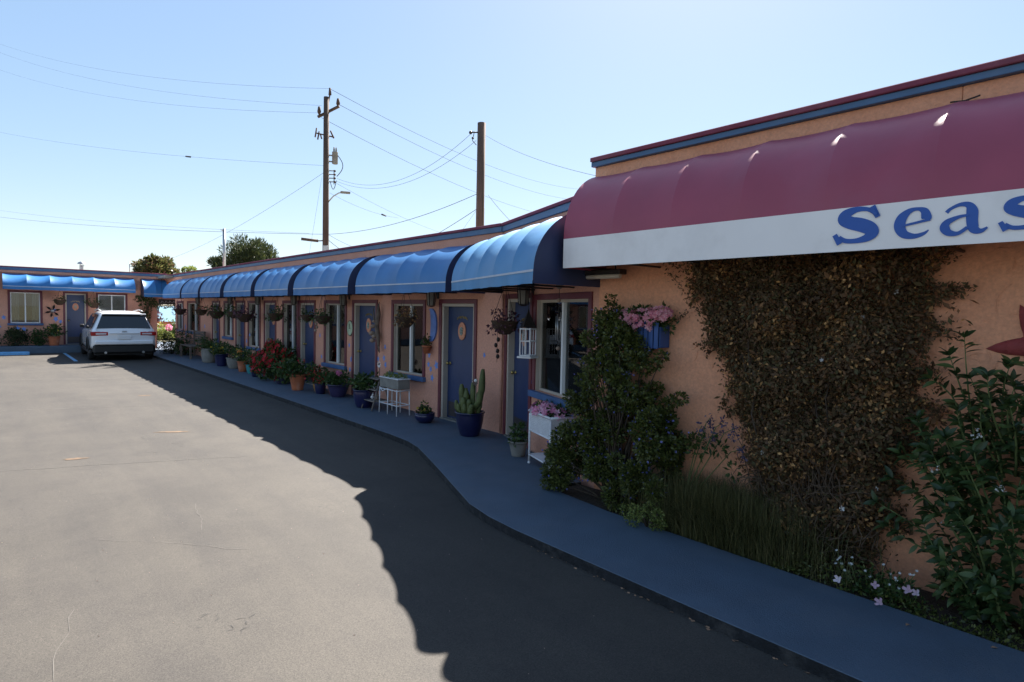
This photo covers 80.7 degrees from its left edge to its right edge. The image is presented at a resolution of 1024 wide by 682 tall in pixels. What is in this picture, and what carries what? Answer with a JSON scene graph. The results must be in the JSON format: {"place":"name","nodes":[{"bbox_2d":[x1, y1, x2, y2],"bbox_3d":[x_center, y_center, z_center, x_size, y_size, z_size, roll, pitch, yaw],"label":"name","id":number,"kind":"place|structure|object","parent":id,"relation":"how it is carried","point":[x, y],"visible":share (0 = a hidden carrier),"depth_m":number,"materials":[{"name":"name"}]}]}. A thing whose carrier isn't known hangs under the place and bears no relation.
{"place":"outdoors","nodes":[
{"label":"outdoors","id":0,"kind":"place"},
{"bbox_2d":[156,342,170,349],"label":"passage path","id":1,"kind":"structure","parent":0,"point":[158,344],"depth_m":28.66,"materials":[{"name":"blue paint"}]},
{"bbox_2d":[157,275,174,303],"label":"passage roof","id":2,"kind":"structure","parent":1,"relation":"on","point":[163,277],"depth_m":26.28,"materials":[{"name":"pink paint"}]},
{"bbox_2d":[159,299,174,304],"bbox_3d":[-14.937,-2.136,26.098,0.640,1.100,0.055,-1,4,-41],"label":"hanging board","id":3,"kind":"object","parent":2,"relation":"hanging from","point":[167,301],"visible":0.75,"depth_m":26.11,"materials":[{"name":"wood"}]},
{"bbox_2d":[158,306,174,321],"bbox_3d":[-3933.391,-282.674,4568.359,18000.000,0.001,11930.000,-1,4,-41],"label":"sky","id":4,"kind":"structure","parent":0,"point":[168,314],"depth_m":925.64,"materials":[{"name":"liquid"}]},
{"bbox_2d":[0,352,829,681],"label":"parking lot","id":5,"kind":"structure","parent":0,"point":[330,570],"depth_m":4.53,"materials":[{"name":"asphalt"}]},
{"bbox_2d":[0,351,29,354],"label":"parking stop","id":6,"kind":"object","parent":5,"relation":"on","point":[16,353],"visible":1,"depth_m":22.17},
{"bbox_2d":[0,344,80,352],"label":"porch","id":7,"kind":"object","parent":5,"relation":"on","point":[69,348],"depth_m":23.30,"materials":[{"name":"blue paint"}]},
{"bbox_2d":[3,326,30,345],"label":"hedge plant","id":8,"kind":"object","parent":7,"relation":"on","point":[17,335],"visible":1,"depth_m":23.00,"materials":[{"name":"green plant"}]},
{"bbox_2d":[29,327,49,345],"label":"hedge plant","id":9,"kind":"object","parent":7,"relation":"on","point":[39,340],"visible":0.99,"depth_m":23.45,"materials":[{"name":"green plant"}]},
{"bbox_2d":[44,323,66,345],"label":"potted plant","id":10,"kind":"object","parent":7,"relation":"on","point":[54,339],"visible":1,"depth_m":23.64,"materials":[{"name":"green plant"}]},
{"bbox_2d":[79,309,155,359],"bbox_3d":[-14.871,-0.325,22.632,2.120,1.772,4.916,-1,3,-39],"label":"parked car","id":11,"kind":"object","parent":5,"relation":"on","point":[114,332],"visible":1,"depth_m":20.85,"materials":[{"name":"white paint"}]},
{"bbox_2d":[3,378,241,681],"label":"asphalt cracks","id":12,"kind":"object","parent":5,"relation":"on","point":[100,539],"visible":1,"depth_m":5.79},
{"bbox_2d":[531,546,808,672],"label":"kerb crumbs","id":13,"kind":"object","parent":5,"relation":"on","point":[670,611],"visible":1,"depth_m":3.82,"materials":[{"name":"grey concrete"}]},
{"bbox_2d":[563,54,1023,615],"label":"office building","id":14,"kind":"structure","parent":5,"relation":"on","point":[931,160],"depth_m":4.22,"materials":[{"name":"orange paint"}]},
{"bbox_2d":[585,265,626,279],"bbox_3d":[0.897,-0.789,6.178,0.120,0.312,0.620,-1,4,-41],"label":"tube light","id":15,"kind":"object","parent":14,"relation":"attached to","point":[606,274],"visible":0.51,"depth_m":6.06,"materials":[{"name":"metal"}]},
{"bbox_2d":[617,301,679,348],"bbox_3d":[1.274,-0.168,5.850,0.330,0.463,0.771,-1,4,-41],"label":"wall planter","id":16,"kind":"object","parent":14,"relation":"attached to","point":[654,326],"visible":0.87,"depth_m":5.69,"materials":[{"name":"blue wood"}]},
{"bbox_2d":[663,245,978,584],"bbox_3d":[2.084,0.464,4.788,0.446,2.528,2.511,-1,4,-41],"label":"wall vine","id":17,"kind":"object","parent":14,"relation":"attached to","point":[830,464],"depth_m":4.49,"materials":[{"name":"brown plant"}]},
{"bbox_2d":[986,305,1023,355],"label":"starfish","id":18,"kind":"object","parent":14,"relation":"attached to","point":[1012,347],"visible":1,"depth_m":3.79},
{"bbox_2d":[0,0,1023,305],"label":"sky","id":19,"kind":"structure","parent":0,"point":[562,83],"materials":[{"name":"blue"}]},
{"bbox_2d":[153,349,1023,681],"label":"walkway","id":20,"kind":"structure","parent":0,"point":[807,625],"depth_m":4.35,"materials":[{"name":"blue paint"}]},
{"bbox_2d":[155,328,183,353],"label":"shrub","id":21,"kind":"object","parent":20,"relation":"on","point":[172,340],"visible":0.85,"depth_m":23.20,"materials":[{"name":"green plant"}]},
{"bbox_2d":[173,329,196,354],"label":"shrub","id":22,"kind":"object","parent":20,"relation":"on","point":[185,350],"visible":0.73,"depth_m":22.53,"materials":[{"name":"green plant"}]},
{"bbox_2d":[179,330,205,358],"bbox_3d":[-11.500,0.115,21.682,0.525,0.960,1.500,-1,4,-41],"label":"bench","id":23,"kind":"object","parent":20,"relation":"on","point":[193,345],"visible":0.8,"depth_m":21.95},
{"bbox_2d":[195,336,217,362],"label":"potted plant","id":24,"kind":"object","parent":20,"relation":"on","point":[207,356],"visible":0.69,"depth_m":19.77,"materials":[{"name":"green plant"}]},
{"bbox_2d":[209,341,228,365],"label":"potted plant","id":25,"kind":"object","parent":20,"relation":"on","point":[221,356],"visible":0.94,"depth_m":18.64,"materials":[{"name":"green plant"}]},
{"bbox_2d":[223,343,246,368],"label":"potted plant","id":26,"kind":"object","parent":20,"relation":"on","point":[232,363],"visible":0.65,"depth_m":18.04,"materials":[{"name":"green plant"}]},
{"bbox_2d":[232,346,251,371],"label":"potted plant","id":27,"kind":"object","parent":20,"relation":"on","point":[242,365],"visible":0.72,"depth_m":17.23,"materials":[{"name":"green plant"}]},
{"bbox_2d":[244,349,255,373],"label":"potted plant","id":28,"kind":"object","parent":20,"relation":"on","point":[248,369],"visible":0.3,"depth_m":16.73,"materials":[{"name":"green plant"}]},
{"bbox_2d":[248,352,262,376],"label":"potted plant","id":29,"kind":"object","parent":20,"relation":"on","point":[253,374],"visible":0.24,"depth_m":16.01,"materials":[{"name":"green plant"}]},
{"bbox_2d":[249,338,305,383],"bbox_3d":[-5.985,0.492,15.420,1.225,1.167,2.856,-1,4,-41],"label":"geranium bush","id":30,"kind":"object","parent":20,"relation":"on","point":[272,351],"visible":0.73,"depth_m":15.18,"materials":[{"name":"red plant"}]},
{"bbox_2d":[270,362,289,383],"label":"potted plant","id":31,"kind":"object","parent":20,"relation":"on","point":[280,379],"visible":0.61,"depth_m":14.61,"materials":[{"name":"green plant"}]},
{"bbox_2d":[271,358,322,390],"bbox_3d":[-4.865,0.730,13.684,1.046,0.752,0.725,-1,4,-43],"label":"potted plant","id":32,"kind":"object","parent":20,"relation":"on","point":[297,380],"visible":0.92,"depth_m":13.50,"materials":[{"name":"green plant"}]},
{"bbox_2d":[304,365,328,390],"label":"potted plant","id":33,"kind":"object","parent":20,"relation":"on","point":[311,371],"visible":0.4,"depth_m":13.31,"materials":[{"name":"green plant"}]},
{"bbox_2d":[312,369,329,393],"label":"potted plant","id":34,"kind":"object","parent":20,"relation":"on","point":[320,386],"visible":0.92,"depth_m":13.05,"materials":[{"name":"green plant"}]},
{"bbox_2d":[323,368,354,396],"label":"potted plant","id":35,"kind":"object","parent":20,"relation":"on","point":[337,385],"visible":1,"depth_m":12.61,"materials":[{"name":"green plant"}]},
{"bbox_2d":[347,370,381,407],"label":"potted plant","id":36,"kind":"object","parent":20,"relation":"on","point":[361,392],"visible":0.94,"depth_m":11.30,"materials":[{"name":"green plant"}]},
{"bbox_2d":[361,377,390,410],"bbox_3d":[-2.532,0.978,11.253,0.419,0.587,0.411,-1,4,-41],"label":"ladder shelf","id":37,"kind":"object","parent":20,"relation":"on","point":[373,400],"visible":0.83,"depth_m":11.16,"materials":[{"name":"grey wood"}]},
{"bbox_2d":[379,386,409,416],"bbox_3d":[-2.114,1.065,10.787,0.298,0.467,0.641,-1,4,-41],"label":"planter stand","id":38,"kind":"object","parent":20,"relation":"on","point":[391,400],"visible":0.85,"depth_m":10.74,"materials":[{"name":"white paint"}]},
{"bbox_2d":[379,370,410,389],"bbox_3d":[-2.110,0.684,10.769,0.281,0.301,0.702,-1,4,-41],"label":"planter box","id":39,"kind":"object","parent":38,"relation":"on","point":[399,381],"visible":1,"depth_m":10.62,"materials":[{"name":"white paint"}]},
{"bbox_2d":[415,400,434,422],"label":"potted plant","id":40,"kind":"object","parent":20,"relation":"on","point":[424,414],"visible":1,"depth_m":9.92,"materials":[{"name":"green plant"}]},
{"bbox_2d":[454,369,484,436],"bbox_3d":[-0.613,0.904,8.960,0.456,1.021,0.550,0,3,-18],"label":"potted cactus","id":41,"kind":"object","parent":20,"relation":"on","point":[469,421],"visible":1,"depth_m":8.86,"materials":[{"name":"ceramic"}]},
{"bbox_2d":[507,422,528,456],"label":"potted plant","id":42,"kind":"object","parent":20,"relation":"on","point":[518,444],"visible":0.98,"depth_m":7.73,"materials":[{"name":"green plant"}]},
{"bbox_2d":[528,399,575,473],"bbox_3d":[0.460,1.111,7.182,0.418,0.835,0.708,0,3,-21],"label":"stand","id":43,"kind":"object","parent":20,"relation":"on","point":[546,417],"visible":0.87,"depth_m":7.08,"materials":[{"name":"white paint"}]},
{"bbox_2d":[619,484,667,530],"bbox_3d":[1.159,1.457,5.265,0.442,0.396,0.417,1,3,0],"label":"bush","id":44,"kind":"object","parent":20,"relation":"on","point":[652,519],"visible":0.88,"depth_m":5.22,"materials":[{"name":"green plant"}]},
{"bbox_2d":[561,485,1023,651],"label":"planting bed","id":45,"kind":"object","parent":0,"point":[596,501],"visible":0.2,"depth_m":4.07,"materials":[{"name":"soil"}]},
{"bbox_2d":[539,293,701,514],"bbox_3d":[1.012,0.585,5.849,0.692,2.117,1.751,-1,4,-41],"label":"ceanothus shrub","id":46,"kind":"object","parent":45,"relation":"on","point":[600,453],"visible":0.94,"depth_m":5.78,"materials":[{"name":"green plant"}]},
{"bbox_2d":[684,413,747,495],"bbox_3d":[1.742,1.049,5.161,0.212,0.852,0.574,-1,4,-41],"label":"sage plant","id":47,"kind":"object","parent":45,"relation":"on","point":[711,438],"visible":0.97,"depth_m":5.19,"materials":[{"name":"green plant"}]},
{"bbox_2d":[582,455,888,592],"bbox_3d":[1.629,1.341,4.861,0.934,0.686,2.765,-1,4,-41],"label":"grass clump","id":48,"kind":"object","parent":45,"relation":"on","point":[707,514],"visible":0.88,"depth_m":4.76,"materials":[{"name":"plant"}]},
{"bbox_2d":[834,550,920,602],"bbox_3d":[2.450,1.607,4.049,0.508,0.248,0.304,3,3,29],"label":"alyssum","id":49,"kind":"object","parent":45,"relation":"on","point":[892,585],"visible":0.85,"depth_m":4.01,"materials":[{"name":"green plant"}]},
{"bbox_2d":[735,536,1023,649],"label":"ground cover","id":50,"kind":"object","parent":45,"relation":"on","point":[1009,639],"visible":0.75,"depth_m":3.89,"materials":[{"name":"green plant"}]},
{"bbox_2d":[833,575,927,615],"bbox_3d":[2.427,1.659,3.972,0.278,0.208,0.520,-1,4,-41],"label":"primrose","id":51,"kind":"object","parent":45,"relation":"on","point":[875,585],"visible":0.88,"depth_m":3.93,"materials":[{"name":"green plant"}]},
{"bbox_2d":[863,330,1023,635],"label":"glossy shrub","id":52,"kind":"object","parent":45,"relation":"on","point":[984,601],"visible":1,"depth_m":3.71,"materials":[{"name":"green plant"}]},
{"bbox_3d":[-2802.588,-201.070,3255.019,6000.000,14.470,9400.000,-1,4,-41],"label":"ground","id":53,"kind":"structure","parent":0,"visible":0},
{"bbox_2d":[0,265,166,348],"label":"motel wing","id":54,"kind":"structure","parent":53,"relation":"on","point":[27,295],"depth_m":24.40,"materials":[{"name":"paint"}]},
{"bbox_2d":[7,290,43,324],"bbox_3d":[-19.066,-1.295,23.611,1.100,1.360,0.260,-1,4,-41],"label":"window","id":55,"kind":"structure","parent":54,"relation":"in","point":[13,295],"depth_m":23.57,"materials":[{"name":"white plastic"}]},
{"bbox_2d":[52,293,66,304],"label":"hanging basket","id":56,"kind":"object","parent":54,"relation":"hanging from","point":[59,302],"visible":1,"depth_m":23.77,"materials":[{"name":"metal"}]},
{"bbox_2d":[63,292,87,344],"bbox_3d":[-17.864,-0.931,24.676,0.830,2.150,0.190,-1,4,-41],"label":"door","id":57,"kind":"structure","parent":54,"relation":"in","point":[75,312],"depth_m":24.66,"materials":[{"name":"blue paint"}]},
{"bbox_2d":[82,292,102,307],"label":"hanging basket","id":58,"kind":"object","parent":54,"relation":"hanging from","point":[94,304],"visible":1,"depth_m":24.45,"materials":[{"name":"metal"}]},
{"bbox_2d":[96,293,127,311],"bbox_3d":[-16.896,-1.338,25.450,1.150,1.360,0.220,-1,4,-41],"label":"window","id":59,"kind":"structure","parent":54,"relation":"in","point":[115,295],"depth_m":25.50,"materials":[{"name":"white plastic"}]},
{"bbox_2d":[135,295,157,321],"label":"climbing plant","id":60,"kind":"object","parent":54,"relation":"attached to","point":[151,302],"visible":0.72,"depth_m":26.12,"materials":[{"name":"green plant"}]},
{"bbox_2d":[130,252,180,311],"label":"leafy tree","id":61,"kind":"object","parent":53,"relation":"on","point":[153,263],"visible":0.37,"depth_m":44.38,"materials":[{"name":"green plant"}]},
{"bbox_2d":[157,321,174,339],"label":"garden bush","id":62,"kind":"object","parent":53,"relation":"on","point":[162,330],"visible":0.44,"depth_m":34.41,"materials":[{"name":"green plant"}]},
{"bbox_2d":[181,265,196,272],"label":"leafy tree","id":63,"kind":"object","parent":53,"relation":"on","point":[190,268],"visible":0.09,"depth_m":58.99,"materials":[{"name":"green plant"}]},
{"bbox_2d":[206,254,222,267],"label":"conifer tree","id":64,"kind":"object","parent":53,"relation":"on","point":[212,260],"visible":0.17,"depth_m":54.63,"materials":[{"name":"green plant"}]},
{"bbox_2d":[212,233,278,267],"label":"conifer tree","id":65,"kind":"object","parent":53,"relation":"on","point":[252,250],"visible":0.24,"depth_m":53.42,"materials":[{"name":"green plant"}]},
{"bbox_2d":[301,88,349,250],"bbox_3d":[-9.215,-5.816,29.881,2.325,13.280,0.552,1,3,-11],"label":"utility pole","id":66,"kind":"object","parent":53,"relation":"on","point":[326,181],"visible":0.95,"depth_m":29.66,"materials":[{"name":"brown wood"}]},
{"bbox_2d":[3,217,292,233],"bbox_3d":[-29.508,-8.489,42.456,47.671,4.396,0.016,3,3,32],"label":"power line","id":67,"kind":"object","parent":66,"relation":"attached to","point":[166,229],"visible":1,"depth_m":36.37,"materials":[{"name":"metal"}]},
{"bbox_2d":[337,194,475,233],"bbox_3d":[-5.267,-5.533,26.796,10.038,1.010,0.016,3,3,38],"label":"power line","id":68,"kind":"object","parent":66,"relation":"attached to","point":[410,219],"visible":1,"depth_m":26.01,"materials":[{"name":"metal"}]},
{"bbox_2d":[330,122,531,211],"bbox_3d":[4.025,-14.628,59.974,0.014,5.872,66.076,2,3,24],"label":"power line","id":69,"kind":"object","parent":66,"relation":"attached to","point":[419,167],"visible":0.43,"depth_m":36.85,"materials":[{"name":"metal"}]},
{"bbox_2d":[331,89,573,188],"bbox_3d":[4.274,-17.941,59.829,0.015,8.790,66.261,2,3,23],"label":"power line","id":70,"kind":"object","parent":66,"relation":"attached to","point":[426,138],"visible":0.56,"depth_m":37.18,"materials":[{"name":"metal"}]},
{"bbox_2d":[340,105,564,198],"bbox_3d":[4.428,-16.780,59.945,0.015,7.933,65.884,2,3,23],"label":"power line","id":71,"kind":"object","parent":66,"relation":"attached to","point":[437,154],"visible":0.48,"depth_m":37.72,"materials":[{"name":"metal"}]},
{"bbox_2d":[162,196,599,487],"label":"motel building","id":72,"kind":"structure","parent":53,"relation":"on","point":[467,274],"depth_m":10.32,"materials":[{"name":"orange paint"}]},
{"bbox_2d":[171,300,187,315],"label":"hanging basket","id":73,"kind":"object","parent":72,"relation":"hanging from","point":[178,310],"visible":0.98,"depth_m":22.42,"materials":[{"name":"metal"}]},
{"bbox_2d":[176,301,183,331],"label":"window","id":74,"kind":"structure","parent":72,"relation":"in","point":[180,318],"depth_m":25.04,"materials":[{"name":"white glass"}]},
{"bbox_2d":[187,301,200,333],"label":"window","id":75,"kind":"structure","parent":72,"relation":"in","point":[193,321],"depth_m":23.56,"materials":[{"name":"white plastic"}]},
{"bbox_2d":[193,305,207,315],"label":"hanging basket","id":76,"kind":"object","parent":72,"relation":"hanging from","point":[201,312],"visible":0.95,"depth_m":20.53,"materials":[{"name":"metal"}]},
{"bbox_2d":[204,297,225,318],"bbox_3d":[-9.488,-1.125,19.361,0.675,0.848,0.694,2,3,16],"label":"hanging basket","id":77,"kind":"object","parent":72,"relation":"hanging from","point":[216,314],"visible":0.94,"depth_m":19.27,"materials":[{"name":"metal"}]},
{"bbox_2d":[212,301,219,342],"bbox_3d":[-10.202,-0.360,20.932,0.190,2.070,0.960,-1,4,-41],"label":"door","id":78,"kind":"structure","parent":72,"relation":"in","point":[215,322],"depth_m":21.15,"materials":[{"name":"blue paint"}]},
{"bbox_2d":[221,228,225,265],"bbox_3d":[-10.823,-3.339,22.584,0.176,1.760,0.108,0,3,-22],"label":"service mast","id":79,"kind":"object","parent":72,"relation":"on","point":[224,246],"visible":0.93,"depth_m":22.55,"materials":[{"name":"metal"}]},
{"bbox_2d":[222,301,233,339],"bbox_3d":[-9.262,-0.687,19.792,0.220,1.260,1.090,-1,4,-41],"label":"window","id":80,"kind":"structure","parent":72,"relation":"in","point":[228,323],"depth_m":20.03,"materials":[{"name":"white plastic"}]},
{"bbox_2d":[222,297,242,317],"bbox_3d":[-8.148,-1.044,17.608,0.617,0.829,0.557,0,3,-20],"label":"hanging basket","id":81,"kind":"object","parent":72,"relation":"hanging from","point":[229,313],"visible":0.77,"depth_m":17.55,"materials":[{"name":"metal"}]},
{"bbox_2d":[235,301,244,360],"bbox_3d":[-8.436,-0.227,18.881,0.190,2.070,0.940,-1,4,-41],"label":"door","id":82,"kind":"structure","parent":72,"relation":"in","point":[239,326],"depth_m":19.10,"materials":[{"name":"blue paint"}]},
{"bbox_2d":[232,297,257,321],"bbox_3d":[-7.485,-0.930,16.935,0.626,0.848,0.659,2,3,9],"label":"hanging basket","id":83,"kind":"object","parent":72,"relation":"hanging from","point":[242,317],"visible":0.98,"depth_m":16.82,"materials":[{"name":"metal"}]},
{"bbox_2d":[246,301,260,350],"bbox_3d":[-7.595,-0.462,17.859,0.220,1.460,1.170,-1,4,-41],"label":"window","id":84,"kind":"structure","parent":72,"relation":"in","point":[253,327],"depth_m":18.02,"materials":[{"name":"white plastic"}]},
{"bbox_2d":[264,300,275,342],"bbox_3d":[-6.699,-0.097,16.864,0.190,2.070,0.970,-1,4,-41],"label":"door","id":85,"kind":"structure","parent":72,"relation":"in","point":[269,327],"depth_m":17.08,"materials":[{"name":"blue paint"}]},
{"bbox_2d":[264,296,287,321],"bbox_3d":[-5.894,-0.873,15.065,0.585,0.841,0.559,3,3,38],"label":"hanging basket","id":86,"kind":"object","parent":72,"relation":"hanging from","point":[274,316],"visible":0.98,"depth_m":14.99,"materials":[{"name":"metal"}]},
{"bbox_2d":[282,300,298,360],"bbox_3d":[-5.715,-0.223,15.709,0.260,1.660,1.140,-1,4,-41],"label":"window","id":87,"kind":"structure","parent":72,"relation":"in","point":[290,328],"depth_m":15.81,"materials":[{"name":"glass"}]},
{"bbox_2d":[298,295,316,322],"bbox_3d":[-4.644,-0.801,13.720,0.419,0.787,0.402,1,3,-12],"label":"hanging basket","id":88,"kind":"object","parent":72,"relation":"hanging from","point":[306,318],"visible":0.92,"depth_m":13.66,"materials":[{"name":"metal"}]},
{"bbox_2d":[299,300,315,384],"bbox_3d":[-4.992,0.031,14.881,0.190,2.070,1.010,-1,4,-41],"label":"door","id":89,"kind":"structure","parent":72,"relation":"in","point":[308,336],"depth_m":15.03,"materials":[{"name":"blue paint"}]},
{"bbox_2d":[310,295,332,325],"bbox_3d":[-4.044,-0.722,12.934,0.529,0.826,0.577,-1,3,-37],"label":"hanging basket","id":90,"kind":"object","parent":72,"relation":"hanging from","point":[321,318],"visible":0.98,"depth_m":12.87,"materials":[{"name":"metal"}]},
{"bbox_2d":[321,300,346,369],"bbox_3d":[-3.963,-0.155,13.641,0.220,1.530,1.220,-1,4,-41],"label":"window","id":91,"kind":"structure","parent":72,"relation":"in","point":[335,334],"depth_m":13.73,"materials":[{"name":"glass"}]},
{"bbox_2d":[339,295,349,305],"bbox_3d":[-3.613,-0.937,12.974,0.235,0.369,0.220,-1,4,-41],"label":"wall lantern","id":92,"kind":"object","parent":72,"relation":"attached to","point":[342,300],"depth_m":12.93,"materials":[{"name":"metal"}]},
{"bbox_2d":[347,320,352,335],"bbox_3d":[-3.496,-0.275,12.998,0.047,0.344,0.284,-1,4,-41],"label":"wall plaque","id":93,"kind":"object","parent":72,"relation":"attached to","point":[349,327],"depth_m":12.99,"materials":[{"name":"ceramic"}]},
{"bbox_2d":[351,300,377,395],"bbox_3d":[-3.020,0.179,12.592,0.190,2.070,1.120,-1,4,-41],"label":"door","id":94,"kind":"structure","parent":72,"relation":"in","point":[364,352],"depth_m":12.78,"materials":[{"name":"blue paint"}]},
{"bbox_2d":[368,302,380,352],"bbox_3d":[-2.727,-0.269,11.937,0.322,1.003,0.142,3,3,36],"label":"driftwood sculpture","id":95,"kind":"object","parent":72,"relation":"attached to","point":[376,333],"visible":1,"depth_m":11.89,"materials":[{"name":"beige paint"}]},
{"bbox_2d":[392,294,419,328],"bbox_3d":[-1.803,-0.594,10.323,0.476,0.825,0.466,0,3,-29],"label":"hanging basket","id":96,"kind":"object","parent":72,"relation":"hanging from","point":[405,321],"visible":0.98,"depth_m":10.22,"materials":[{"name":"metal"}]},
{"bbox_2d":[389,300,425,381],"bbox_3d":[-1.891,-0.031,11.265,0.260,1.470,1.250,-1,4,-41],"label":"window","id":97,"kind":"structure","parent":72,"relation":"in","point":[407,352],"depth_m":11.28,"materials":[{"name":"glass"}]},
{"bbox_2d":[420,332,431,353],"bbox_3d":[-1.483,0.034,10.586,0.228,0.372,0.187,-1,4,-41],"label":"wall pot","id":98,"kind":"object","parent":72,"relation":"attached to","point":[426,348],"depth_m":10.54,"materials":[{"name":"ceramic"}]},
{"bbox_2d":[426,292,438,306],"bbox_3d":[-1.371,-0.768,10.370,0.235,0.369,0.220,-1,4,-41],"label":"wall lantern","id":99,"kind":"object","parent":72,"relation":"attached to","point":[431,298],"depth_m":10.31,"materials":[{"name":"metal"}]},
{"bbox_2d":[429,309,436,341],"bbox_3d":[-1.382,-0.277,10.546,0.030,0.579,0.233,-1,4,-41],"label":"moon ornament","id":100,"kind":"object","parent":72,"relation":"attached to","point":[433,329],"visible":0.98,"depth_m":10.51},
{"bbox_2d":[437,299,477,421],"bbox_3d":[-0.866,0.341,10.090,0.190,2.070,1.070,-1,4,-41],"label":"door","id":101,"kind":"structure","parent":72,"relation":"in","point":[457,338],"depth_m":10.25,"materials":[{"name":"blue paint"}]},
{"bbox_2d":[486,287,522,334],"bbox_3d":[-0.131,-0.475,8.337,0.536,0.808,0.521,-1,4,-41],"label":"hanging basket","id":102,"kind":"object","parent":72,"relation":"hanging from","point":[505,326],"visible":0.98,"depth_m":8.22,"materials":[{"name":"metal"}]},
{"bbox_2d":[502,293,533,448],"bbox_3d":[0.142,0.394,8.647,0.190,2.140,1.030,0,3,-21],"label":"door","id":103,"kind":"structure","parent":72,"relation":"in","point":[516,400],"depth_m":8.92,"materials":[{"name":"blue paint"}]},
{"bbox_2d":[517,283,533,305],"bbox_3d":[0.175,-0.648,8.069,0.235,0.369,0.220,0,3,-21],"label":"wall lantern","id":104,"kind":"object","parent":72,"relation":"attached to","point":[523,299],"depth_m":8.01,"materials":[{"name":"metal"}]},
{"bbox_2d":[517,302,537,358],"bbox_3d":[0.216,-0.258,7.965,0.260,0.970,0.260,3,3,32],"label":"lantern","id":105,"kind":"object","parent":72,"relation":"hanging from","point":[528,323],"visible":0.97,"depth_m":7.93,"materials":[{"name":"metal"}]},
{"bbox_2d":[555,285,562,349],"bbox_3d":[0.547,-0.311,7.057,0.084,0.845,0.084,-1,4,-41],"label":"wind chime","id":106,"kind":"object","parent":72,"relation":"hanging from","point":[557,317],"visible":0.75,"depth_m":7.05,"materials":[{"name":"metal"}]},
{"bbox_2d":[528,292,592,413],"bbox_3d":[0.622,0.099,7.362,0.220,1.360,1.630,0,3,-21],"label":"window","id":107,"kind":"structure","parent":72,"relation":"in","point":[554,369],"depth_m":7.49,"materials":[{"name":"glass"}]},
{"bbox_2d":[469,122,485,226],"bbox_3d":[-1.435,-3.618,23.671,0.669,9.790,0.339,1,3,-7],"label":"utility pole","id":108,"kind":"object","parent":53,"relation":"on","point":[480,183],"visible":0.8,"depth_m":23.43,"materials":[{"name":"brown wood"}]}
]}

